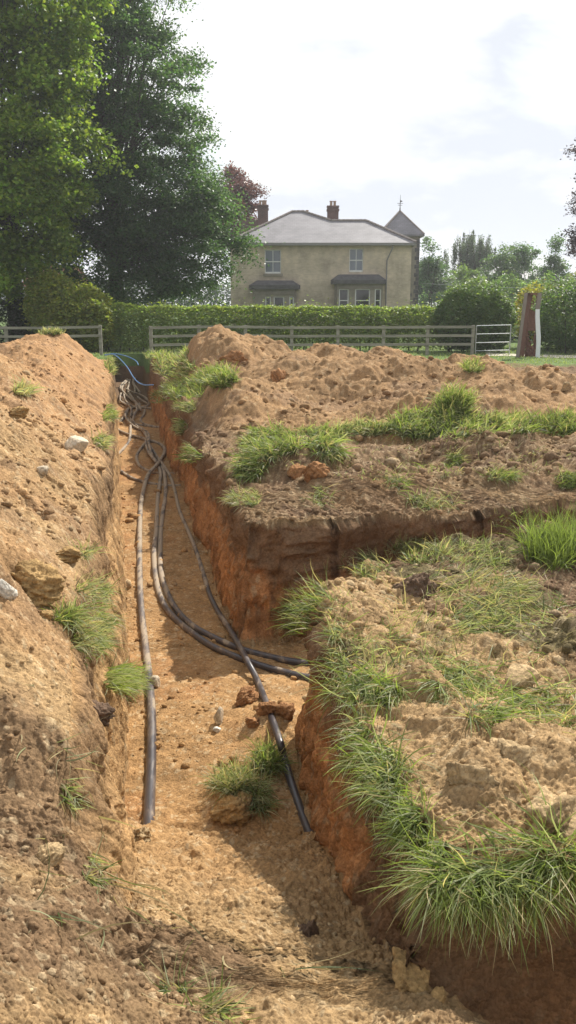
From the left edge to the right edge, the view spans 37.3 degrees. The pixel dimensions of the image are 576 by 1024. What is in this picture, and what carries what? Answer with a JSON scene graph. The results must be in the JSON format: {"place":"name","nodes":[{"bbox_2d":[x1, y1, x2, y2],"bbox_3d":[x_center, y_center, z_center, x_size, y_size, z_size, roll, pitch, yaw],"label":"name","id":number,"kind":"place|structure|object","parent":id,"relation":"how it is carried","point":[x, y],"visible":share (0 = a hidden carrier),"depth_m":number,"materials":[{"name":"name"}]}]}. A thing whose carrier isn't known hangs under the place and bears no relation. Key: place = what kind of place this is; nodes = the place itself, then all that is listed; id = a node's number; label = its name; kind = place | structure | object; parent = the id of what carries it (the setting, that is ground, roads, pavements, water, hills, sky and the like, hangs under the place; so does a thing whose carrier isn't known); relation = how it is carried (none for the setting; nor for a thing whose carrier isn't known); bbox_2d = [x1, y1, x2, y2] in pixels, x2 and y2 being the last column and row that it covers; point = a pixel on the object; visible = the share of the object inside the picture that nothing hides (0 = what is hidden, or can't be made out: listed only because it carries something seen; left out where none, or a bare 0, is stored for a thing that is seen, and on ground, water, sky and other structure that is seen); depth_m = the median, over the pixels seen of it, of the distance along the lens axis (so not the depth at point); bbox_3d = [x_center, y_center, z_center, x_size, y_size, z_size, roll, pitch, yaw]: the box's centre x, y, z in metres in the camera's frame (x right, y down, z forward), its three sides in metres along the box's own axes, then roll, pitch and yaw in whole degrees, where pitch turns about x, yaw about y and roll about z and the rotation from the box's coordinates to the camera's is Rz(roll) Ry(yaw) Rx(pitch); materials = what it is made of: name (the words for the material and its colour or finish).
{"place":"outdoors","nodes":[
{"label":"outdoors","id":0,"kind":"place"},
{"bbox_2d":[0,353,575,1023],"bbox_3d":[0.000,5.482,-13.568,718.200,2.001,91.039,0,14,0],"label":"ground","id":1,"kind":"structure","parent":0,"point":[538,987],"depth_m":3.60,"materials":[{"name":"soil"}]},
{"bbox_2d":[35,842,65,866],"bbox_3d":[-0.909,1.316,3.254,0.111,0.106,0.124,9,6,-12],"label":"clod","id":2,"kind":"object","parent":1,"relation":"on","point":[57,850],"visible":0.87,"depth_m":3.23,"materials":[{"name":"soil"}]},
{"bbox_2d":[0,328,109,814],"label":"spoil heap","id":3,"kind":"object","parent":1,"relation":"on","point":[36,782],"visible":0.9,"depth_m":5.71,"materials":[{"name":"soil"}]},
{"bbox_2d":[0,579,17,599],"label":"stone","id":4,"kind":"object","parent":3,"relation":"on","point":[7,591],"visible":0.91,"depth_m":4.41,"materials":[{"name":"stone"}]},
{"bbox_2d":[9,406,29,418],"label":"clod","id":5,"kind":"object","parent":3,"relation":"on","point":[21,412],"visible":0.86,"depth_m":9.43,"materials":[{"name":"soil"}]},
{"bbox_2d":[8,372,44,398],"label":"grass tuft","id":6,"kind":"object","parent":3,"relation":"on","point":[23,389],"visible":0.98,"depth_m":10.57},
{"bbox_2d":[11,558,65,607],"bbox_3d":[-1.473,0.405,4.964,0.304,0.261,0.328,-10,17,-35],"label":"clod","id":7,"kind":"object","parent":3,"relation":"on","point":[38,581],"visible":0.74,"depth_m":4.90,"materials":[{"name":"soil"}]},
{"bbox_2d":[39,610,53,620],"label":"clod","id":8,"kind":"object","parent":3,"relation":"on","point":[45,614],"visible":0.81,"depth_m":4.80,"materials":[{"name":"soil"}]},
{"bbox_2d":[38,327,65,335],"bbox_3d":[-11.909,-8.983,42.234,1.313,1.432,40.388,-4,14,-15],"label":"grass tuft","id":9,"kind":"object","parent":3,"relation":"on","point":[52,332],"visible":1,"depth_m":23.51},
{"bbox_2d":[55,545,80,563],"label":"clod","id":10,"kind":"object","parent":3,"relation":"on","point":[70,554],"visible":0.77,"depth_m":5.83,"materials":[{"name":"soil"}]},
{"bbox_2d":[64,435,88,452],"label":"stone","id":11,"kind":"object","parent":3,"relation":"on","point":[79,443],"visible":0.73,"depth_m":9.55,"materials":[{"name":"stone"}]},
{"bbox_2d":[59,776,94,819],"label":"grass tuft","id":12,"kind":"object","parent":3,"relation":"on","point":[67,790],"visible":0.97,"depth_m":3.57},
{"bbox_2d":[39,564,127,663],"bbox_3d":[-1.359,0.678,5.857,0.508,0.927,2.427,-2,14,-7],"label":"grass tuft","id":13,"kind":"object","parent":3,"relation":"on","point":[73,613],"visible":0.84,"depth_m":5.28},
{"bbox_2d":[64,532,115,563],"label":"grass tuft","id":14,"kind":"object","parent":3,"relation":"on","point":[89,550],"visible":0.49,"depth_m":6.41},
{"bbox_2d":[90,427,116,452],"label":"grass tuft","id":15,"kind":"object","parent":3,"relation":"on","point":[103,442],"visible":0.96,"depth_m":11.51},
{"bbox_2d":[82,852,123,893],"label":"grass tuft","id":16,"kind":"object","parent":1,"relation":"on","point":[91,876],"visible":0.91,"depth_m":3.35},
{"bbox_2d":[133,826,151,842],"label":"clod","id":17,"kind":"object","parent":1,"relation":"on","point":[144,834],"visible":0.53,"depth_m":4.51,"materials":[{"name":"soil"}]},
{"bbox_2d":[138,938,260,1023],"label":"grass tuft","id":18,"kind":"object","parent":1,"relation":"on","point":[220,1005],"visible":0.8,"depth_m":2.76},
{"bbox_2d":[16,562,545,1012],"bbox_3d":[0.094,0.982,5.457,2.652,1.228,6.162,0,14,0],"label":"straw","id":19,"kind":"object","parent":1,"relation":"on","point":[223,961],"visible":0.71,"depth_m":3.40,"materials":[{"name":"beige plant"}]},
{"bbox_2d":[0,330,575,1023],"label":"soil crumbs","id":20,"kind":"object","parent":1,"relation":"on","point":[358,466],"visible":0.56,"depth_m":6.13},
{"bbox_2d":[287,463,305,479],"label":"clod","id":21,"kind":"object","parent":1,"relation":"on","point":[294,471],"visible":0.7,"depth_m":9.58,"materials":[{"name":"soil"}]},
{"bbox_2d":[298,919,318,936],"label":"clod","id":22,"kind":"object","parent":1,"relation":"on","point":[309,928],"visible":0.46,"depth_m":3.56,"materials":[{"name":"soil"}]},
{"bbox_2d":[302,461,329,482],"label":"clod","id":23,"kind":"object","parent":1,"relation":"on","point":[314,470],"visible":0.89,"depth_m":9.11,"materials":[{"name":"soil"}]},
{"bbox_2d":[302,481,338,508],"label":"grass tuft","id":24,"kind":"object","parent":1,"relation":"on","point":[314,495],"visible":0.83,"depth_m":8.71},
{"bbox_2d":[71,418,575,689],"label":"short turf","id":25,"kind":"structure","parent":1,"relation":"on","point":[387,654],"depth_m":5.25,"materials":[{"name":"green plant"}]},
{"bbox_2d":[76,355,575,922],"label":"trench","id":26,"kind":"object","parent":1,"relation":"in","point":[252,573],"visible":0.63,"depth_m":7.49,"materials":[{"name":"soil"}]},
{"bbox_2d":[92,699,115,726],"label":"clod","id":27,"kind":"object","parent":26,"relation":"on","point":[105,711],"visible":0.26,"depth_m":4.39,"materials":[{"name":"soil"}]},
{"bbox_2d":[98,403,119,423],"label":"grass tuft","id":28,"kind":"object","parent":26,"relation":"on","point":[112,415],"visible":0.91,"depth_m":15.06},
{"bbox_2d":[103,355,120,374],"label":"grass tuft","id":29,"kind":"object","parent":26,"relation":"on","point":[111,364],"visible":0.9,"depth_m":26.67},
{"bbox_2d":[103,651,156,705],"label":"grass tuft","id":30,"kind":"object","parent":26,"relation":"on","point":[121,678],"visible":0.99,"depth_m":6.06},
{"bbox_2d":[118,410,165,824],"bbox_3d":[-2.409,-0.446,14.864,1.070,0.264,20.778,-3,14,-11],"label":"cable duct","id":31,"kind":"object","parent":26,"relation":"in","point":[149,793],"visible":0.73,"depth_m":7.30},
{"bbox_2d":[132,402,156,463],"bbox_3d":[-3.753,-2.147,21.517,0.276,0.166,10.127,-3,14,-12],"label":"cable duct","id":32,"kind":"object","parent":26,"relation":"in","point":[146,447],"visible":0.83,"depth_m":19.45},
{"bbox_2d":[119,424,180,485],"bbox_3d":[-3.421,-1.318,18.432,0.949,0.114,7.790,-4,14,-16],"label":"cable duct","id":33,"kind":"object","parent":26,"relation":"in","point":[122,472],"visible":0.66,"depth_m":15.73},
{"bbox_2d":[135,443,174,473],"bbox_3d":[-2.942,-1.169,17.866,0.676,0.126,4.293,-4,14,-16],"label":"cable duct","id":34,"kind":"object","parent":26,"relation":"in","point":[137,461],"visible":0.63,"depth_m":16.97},
{"bbox_2d":[142,344,195,377],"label":"grass tuft","id":35,"kind":"object","parent":26,"relation":"on","point":[166,360],"visible":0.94,"depth_m":23.26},
{"bbox_2d":[157,372,205,400],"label":"grass tuft","id":36,"kind":"object","parent":26,"relation":"on","point":[188,391],"visible":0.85,"depth_m":17.12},
{"bbox_2d":[169,396,206,464],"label":"grass tuft","id":37,"kind":"object","parent":26,"relation":"on","point":[188,452],"visible":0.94,"depth_m":14.47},
{"bbox_2d":[213,707,223,724],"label":"stone","id":38,"kind":"object","parent":26,"relation":"on","point":[218,717],"visible":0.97,"depth_m":6.37,"materials":[{"name":"stone"}]},
{"bbox_2d":[151,456,309,680],"bbox_3d":[-1.749,0.176,12.290,1.085,0.128,11.365,-4,14,-16],"label":"cable duct","id":39,"kind":"object","parent":26,"relation":"in","point":[181,624],"visible":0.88,"depth_m":8.44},
{"bbox_2d":[151,446,312,831],"bbox_3d":[-1.451,0.231,12.238,0.198,0.445,15.021,-3,14,-12],"label":"cable duct","id":40,"kind":"object","parent":26,"relation":"in","point":[295,794],"visible":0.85,"depth_m":7.18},
{"bbox_2d":[154,455,309,665],"bbox_3d":[-1.700,0.140,12.430,1.110,0.134,11.005,-4,14,-16],"label":"cable duct","id":41,"kind":"object","parent":26,"relation":"in","point":[184,618],"visible":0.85,"depth_m":8.69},
{"bbox_2d":[209,791,254,825],"bbox_3d":[-0.335,1.823,5.239,0.300,0.209,0.261,0,15,-22],"label":"clod","id":42,"kind":"object","parent":26,"relation":"on","point":[229,809],"visible":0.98,"depth_m":5.17,"materials":[{"name":"soil"}]},
{"bbox_2d":[188,750,288,827],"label":"grass tuft","id":43,"kind":"object","parent":26,"relation":"on","point":[235,778],"visible":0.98,"depth_m":5.38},
{"bbox_2d":[215,482,268,508],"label":"grass tuft","id":44,"kind":"object","parent":26,"relation":"on","point":[237,496],"visible":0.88,"depth_m":8.87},
{"bbox_2d":[235,685,259,706],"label":"clod","id":45,"kind":"object","parent":26,"relation":"on","point":[248,694],"visible":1,"depth_m":6.67,"materials":[{"name":"soil"}]},
{"bbox_2d":[245,717,259,727],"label":"clod","id":46,"kind":"object","parent":26,"relation":"on","point":[252,722],"visible":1,"depth_m":6.18,"materials":[{"name":"soil"}]},
{"bbox_2d":[232,730,298,780],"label":"grass tuft","id":47,"kind":"object","parent":26,"relation":"on","point":[268,755],"visible":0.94,"depth_m":5.79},
{"bbox_2d":[255,700,276,716],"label":"clod","id":48,"kind":"object","parent":26,"relation":"on","point":[264,708],"visible":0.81,"depth_m":6.26,"materials":[{"name":"soil"}]},
{"bbox_2d":[274,702,295,720],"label":"clod","id":49,"kind":"object","parent":26,"relation":"on","point":[285,710],"visible":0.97,"depth_m":6.24,"materials":[{"name":"soil"}]},
{"bbox_2d":[261,561,334,638],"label":"grass tuft","id":50,"kind":"object","parent":26,"relation":"on","point":[289,611],"visible":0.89,"depth_m":5.72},
{"bbox_2d":[290,612,398,731],"bbox_3d":[0.294,0.870,4.811,0.609,0.586,1.396,0,14,0],"label":"grass tuft","id":51,"kind":"object","parent":26,"relation":"on","point":[340,677],"visible":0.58,"depth_m":4.62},
{"bbox_2d":[314,627,439,851],"bbox_3d":[0.418,1.041,4.056,0.649,0.516,1.471,2,14,9],"label":"grass tuft","id":52,"kind":"object","parent":26,"relation":"on","point":[383,769],"visible":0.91,"depth_m":3.85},
{"bbox_2d":[171,324,575,444],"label":"spoil heap","id":53,"kind":"object","parent":1,"relation":"on","point":[350,361],"visible":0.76,"depth_m":15.04,"materials":[{"name":"soil"}]},
{"bbox_2d":[189,358,240,391],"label":"grass tuft","id":54,"kind":"object","parent":53,"relation":"on","point":[214,377],"visible":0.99,"depth_m":14.46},
{"bbox_2d":[219,350,247,364],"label":"clod","id":55,"kind":"object","parent":53,"relation":"on","point":[234,356],"visible":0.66,"depth_m":17.44,"materials":[{"name":"soil"}]},
{"bbox_2d":[270,368,285,382],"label":"clod","id":56,"kind":"object","parent":53,"relation":"on","point":[277,375],"visible":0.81,"depth_m":15.88,"materials":[{"name":"soil"}]},
{"bbox_2d":[218,415,358,484],"bbox_3d":[0.072,-0.932,11.053,1.908,0.718,3.506,0,14,0],"label":"grass tuft","id":57,"kind":"object","parent":53,"relation":"on","point":[264,450],"visible":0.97,"depth_m":9.96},
{"bbox_2d":[456,355,488,372],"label":"grass tuft","id":58,"kind":"object","parent":53,"relation":"on","point":[469,365],"visible":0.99,"depth_m":15.84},
{"bbox_2d":[472,401,555,438],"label":"grass tuft","id":59,"kind":"object","parent":53,"relation":"on","point":[519,419],"visible":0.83,"depth_m":11.55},
{"bbox_2d":[392,946,429,993],"bbox_3d":[0.435,1.634,2.994,0.147,0.128,0.194,2,14,9],"label":"clod","id":60,"kind":"object","parent":1,"relation":"on","point":[412,977],"visible":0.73,"depth_m":2.96,"materials":[{"name":"soil"}]},
{"bbox_2d":[331,376,512,442],"bbox_3d":[2.445,-1.520,12.158,3.206,0.981,2.945,-13,19,-42],"label":"grass tuft","id":61,"kind":"object","parent":1,"relation":"on","point":[453,401],"visible":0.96,"depth_m":11.62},
{"bbox_2d":[357,780,489,916],"bbox_3d":[0.521,1.257,3.251,0.492,0.343,0.649,0,14,0],"label":"grass tuft","id":62,"kind":"object","parent":1,"relation":"on","point":[407,817],"visible":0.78,"depth_m":3.33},
{"bbox_2d":[380,445,477,499],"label":"grass tuft","id":63,"kind":"object","parent":1,"relation":"on","point":[455,461],"visible":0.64,"depth_m":9.72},
{"bbox_2d":[338,525,525,579],"bbox_3d":[1.141,0.436,7.325,1.581,0.832,2.400,0,14,0],"label":"grass tuft","id":64,"kind":"object","parent":1,"relation":"on","point":[419,559],"visible":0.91,"depth_m":6.79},
{"bbox_2d":[401,482,471,514],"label":"grass tuft","id":65,"kind":"object","parent":1,"relation":"on","point":[426,501],"visible":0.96,"depth_m":8.59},
{"bbox_2d":[430,986,445,1003],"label":"clod","id":66,"kind":"object","parent":1,"relation":"on","point":[438,993],"visible":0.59,"depth_m":2.89,"materials":[{"name":"soil"}]},
{"bbox_2d":[301,548,575,684],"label":"flattened grass","id":67,"kind":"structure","parent":1,"relation":"on","point":[516,599],"depth_m":5.56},
{"bbox_2d":[391,572,437,600],"bbox_3d":[0.872,0.536,5.837,0.337,0.240,0.233,-12,12,-14],"label":"clod","id":68,"kind":"object","parent":67,"relation":"on","point":[421,581],"visible":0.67,"depth_m":5.78,"materials":[{"name":"soil"}]},
{"bbox_2d":[359,759,575,973],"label":"grass tuft","id":69,"kind":"object","parent":1,"relation":"on","point":[499,890],"visible":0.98,"depth_m":2.96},
{"bbox_2d":[446,761,499,791],"bbox_3d":[0.746,1.113,3.505,0.166,0.194,0.248,-11,18,-39],"label":"clod","id":70,"kind":"object","parent":1,"relation":"on","point":[458,774],"visible":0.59,"depth_m":3.47,"materials":[{"name":"soil"}]},
{"bbox_2d":[398,626,575,738],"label":"grass tuft","id":71,"kind":"object","parent":1,"relation":"on","point":[518,701],"visible":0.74,"depth_m":4.34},
{"bbox_2d":[474,460,524,484],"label":"grass tuft","id":72,"kind":"object","parent":1,"relation":"on","point":[512,475],"visible":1,"depth_m":9.25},
{"bbox_2d":[489,737,533,766],"bbox_3d":[0.956,1.035,3.647,0.197,0.113,0.185,3,14,12],"label":"clod","id":73,"kind":"object","parent":1,"relation":"on","point":[522,755],"visible":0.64,"depth_m":3.60,"materials":[{"name":"soil"}]},
{"bbox_2d":[504,663,540,688],"bbox_3d":[1.252,0.905,4.620,0.211,0.139,0.146,-11,17,-37],"label":"stone","id":74,"kind":"object","parent":1,"relation":"on","point":[516,672],"visible":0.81,"depth_m":4.58,"materials":[{"name":"stone"}]},
{"bbox_2d":[491,498,575,572],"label":"grass tuft","id":75,"kind":"object","parent":1,"relation":"on","point":[563,540],"visible":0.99,"depth_m":6.65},
{"bbox_2d":[525,785,575,839],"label":"clod","id":76,"kind":"object","parent":1,"relation":"on","point":[566,805],"visible":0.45,"depth_m":3.26,"materials":[{"name":"soil"}]},
{"bbox_2d":[531,403,575,436],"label":"grass tuft","id":77,"kind":"object","parent":1,"relation":"on","point":[562,421],"visible":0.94,"depth_m":12.05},
{"bbox_2d":[548,466,575,489],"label":"grass tuft","id":78,"kind":"object","parent":1,"relation":"on","point":[569,477],"visible":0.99,"depth_m":9.33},
{"bbox_2d":[0,306,575,361],"bbox_3d":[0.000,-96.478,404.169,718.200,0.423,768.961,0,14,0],"label":"lawn","id":79,"kind":"structure","parent":0,"point":[117,349],"depth_m":37.12,"materials":[{"name":"plant"}]},
{"bbox_2d":[0,297,46,342],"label":"undergrowth","id":80,"kind":"object","parent":79,"relation":"on","point":[19,312],"visible":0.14,"depth_m":37.90,"materials":[{"name":"green plant"}]},
{"bbox_2d":[0,325,102,354],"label":"wooden fence","id":81,"kind":"object","parent":79,"relation":"on","point":[5,336],"visible":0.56,"depth_m":34.20,"materials":[{"name":"grey wood"}]},
{"bbox_2d":[19,265,119,351],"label":"laurel bush","id":82,"kind":"object","parent":79,"relation":"on","point":[65,303],"visible":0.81,"depth_m":36.03,"materials":[{"name":"green plant"}]},
{"bbox_2d":[0,0,138,341],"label":"maple tree","id":83,"kind":"object","parent":79,"relation":"on","point":[32,190],"visible":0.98,"depth_m":35.70,"materials":[{"name":"green plant"}]},
{"bbox_2d":[0,0,284,342],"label":"beech tree","id":84,"kind":"object","parent":79,"relation":"on","point":[140,248],"visible":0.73,"depth_m":41.52,"materials":[{"name":"green plant"}]},
{"bbox_2d":[212,160,270,266],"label":"copper tree","id":85,"kind":"object","parent":79,"relation":"on","point":[250,188],"visible":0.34,"depth_m":72.73,"materials":[{"name":"purple plant"}]},
{"bbox_2d":[0,273,533,315],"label":"wood","id":86,"kind":"object","parent":79,"relation":"on","point":[225,292],"visible":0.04,"depth_m":141.64,"materials":[{"name":"green plant"}]},
{"bbox_2d":[101,292,443,350],"bbox_3d":[-0.700,-8.325,37.275,14.933,2.537,1.836,0,14,0],"label":"hedge","id":87,"kind":"object","parent":79,"relation":"on","point":[218,312],"visible":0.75,"depth_m":36.79,"materials":[{"name":"green plant"}]},
{"bbox_2d":[149,325,474,354],"bbox_3d":[0.959,-6.870,34.325,13.091,1.291,0.149,0,14,0],"label":"wooden fence","id":88,"kind":"object","parent":79,"relation":"on","point":[291,336],"visible":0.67,"depth_m":34.20,"materials":[{"name":"grey wood"}]},
{"bbox_2d":[89,344,575,366],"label":"lawn grass","id":89,"kind":"structure","parent":79,"relation":"on","point":[483,353],"depth_m":35.00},
{"bbox_2d":[418,263,442,318],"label":"distant tree","id":90,"kind":"object","parent":79,"relation":"on","point":[420,289],"visible":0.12,"depth_m":92.40,"materials":[{"name":"green plant"}]},
{"bbox_2d":[418,236,451,324],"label":"distant tree","id":91,"kind":"object","parent":79,"relation":"on","point":[426,269],"visible":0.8,"depth_m":78.58,"materials":[{"name":"green plant"}]},
{"bbox_2d":[436,260,488,300],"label":"distant tree","id":92,"kind":"object","parent":79,"relation":"on","point":[459,275],"visible":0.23,"depth_m":80.04,"materials":[{"name":"green plant"}]},
{"bbox_2d":[440,229,495,284],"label":"birch tree","id":93,"kind":"object","parent":79,"relation":"on","point":[470,255],"visible":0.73,"depth_m":90.49,"materials":[{"name":"green plant"}]},
{"bbox_2d":[430,272,520,351],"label":"round bush","id":94,"kind":"object","parent":79,"relation":"on","point":[472,307],"visible":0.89,"depth_m":35.88,"materials":[{"name":"green plant"}]},
{"bbox_2d":[475,325,511,354],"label":"field gate","id":95,"kind":"structure","parent":79,"relation":"on","point":[509,342],"depth_m":34.31,"materials":[{"name":"metal"}]},
{"bbox_2d":[476,242,526,301],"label":"distant tree","id":96,"kind":"object","parent":79,"relation":"on","point":[503,261],"visible":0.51,"depth_m":82.06,"materials":[{"name":"green plant"}]},
{"bbox_2d":[475,270,530,312],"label":"distant tree","id":97,"kind":"object","parent":79,"relation":"on","point":[515,282],"visible":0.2,"depth_m":73.07,"materials":[{"name":"green plant"}]},
{"bbox_2d":[506,241,542,302],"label":"distant tree","id":98,"kind":"object","parent":79,"relation":"on","point":[524,252],"visible":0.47,"depth_m":83.67,"materials":[{"name":"green plant"}]},
{"bbox_2d":[516,293,541,357],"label":"gate posts","id":99,"kind":"object","parent":79,"relation":"on","point":[530,319],"visible":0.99,"depth_m":32.77,"materials":[{"name":"brown paint"}]},
{"bbox_2d":[512,279,572,347],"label":"yellow shrub","id":100,"kind":"object","parent":79,"relation":"on","point":[521,299],"visible":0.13,"depth_m":39.57,"materials":[{"name":"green plant"}]},
{"bbox_2d":[527,270,575,323],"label":"distant tree","id":101,"kind":"object","parent":79,"relation":"on","point":[540,282],"visible":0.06,"depth_m":73.08,"materials":[{"name":"green plant"}]},
{"bbox_2d":[529,271,575,352],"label":"tall hedge","id":102,"kind":"object","parent":79,"relation":"on","point":[550,303],"visible":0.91,"depth_m":35.71,"materials":[{"name":"green plant"}]},
{"bbox_2d":[535,228,572,285],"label":"distant tree","id":103,"kind":"object","parent":79,"relation":"on","point":[553,264],"visible":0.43,"depth_m":82.20,"materials":[{"name":"green plant"}]},
{"bbox_2d":[559,140,575,276],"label":"copper tree","id":104,"kind":"object","parent":79,"relation":"on","point":[572,243],"visible":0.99,"depth_m":57.33,"materials":[{"name":"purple plant"}]},
{"bbox_2d":[5,0,575,305],"label":"sky","id":105,"kind":"structure","parent":0,"point":[464,111],"materials":[{"name":"white"}]},
{"bbox_2d":[230,195,424,334],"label":"brick house","id":106,"kind":"structure","parent":0,"point":[333,257],"depth_m":57.77,"materials":[{"name":"beige brick"}]},
{"bbox_2d":[265,250,280,272],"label":"window","id":107,"kind":"structure","parent":106,"relation":"in","point":[273,257],"depth_m":57.75,"materials":[{"name":"glass"}]},
{"bbox_2d":[249,280,299,333],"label":"bay window","id":108,"kind":"structure","parent":106,"relation":"in","point":[262,289],"depth_m":57.31,"materials":[{"name":"stone"}]},
{"bbox_2d":[349,249,362,271],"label":"window","id":109,"kind":"structure","parent":106,"relation":"in","point":[355,255],"depth_m":57.74,"materials":[{"name":"glass"}]},
{"bbox_2d":[331,274,386,334],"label":"bay window","id":110,"kind":"structure","parent":106,"relation":"in","point":[348,288],"depth_m":57.31,"materials":[{"name":"stone"}]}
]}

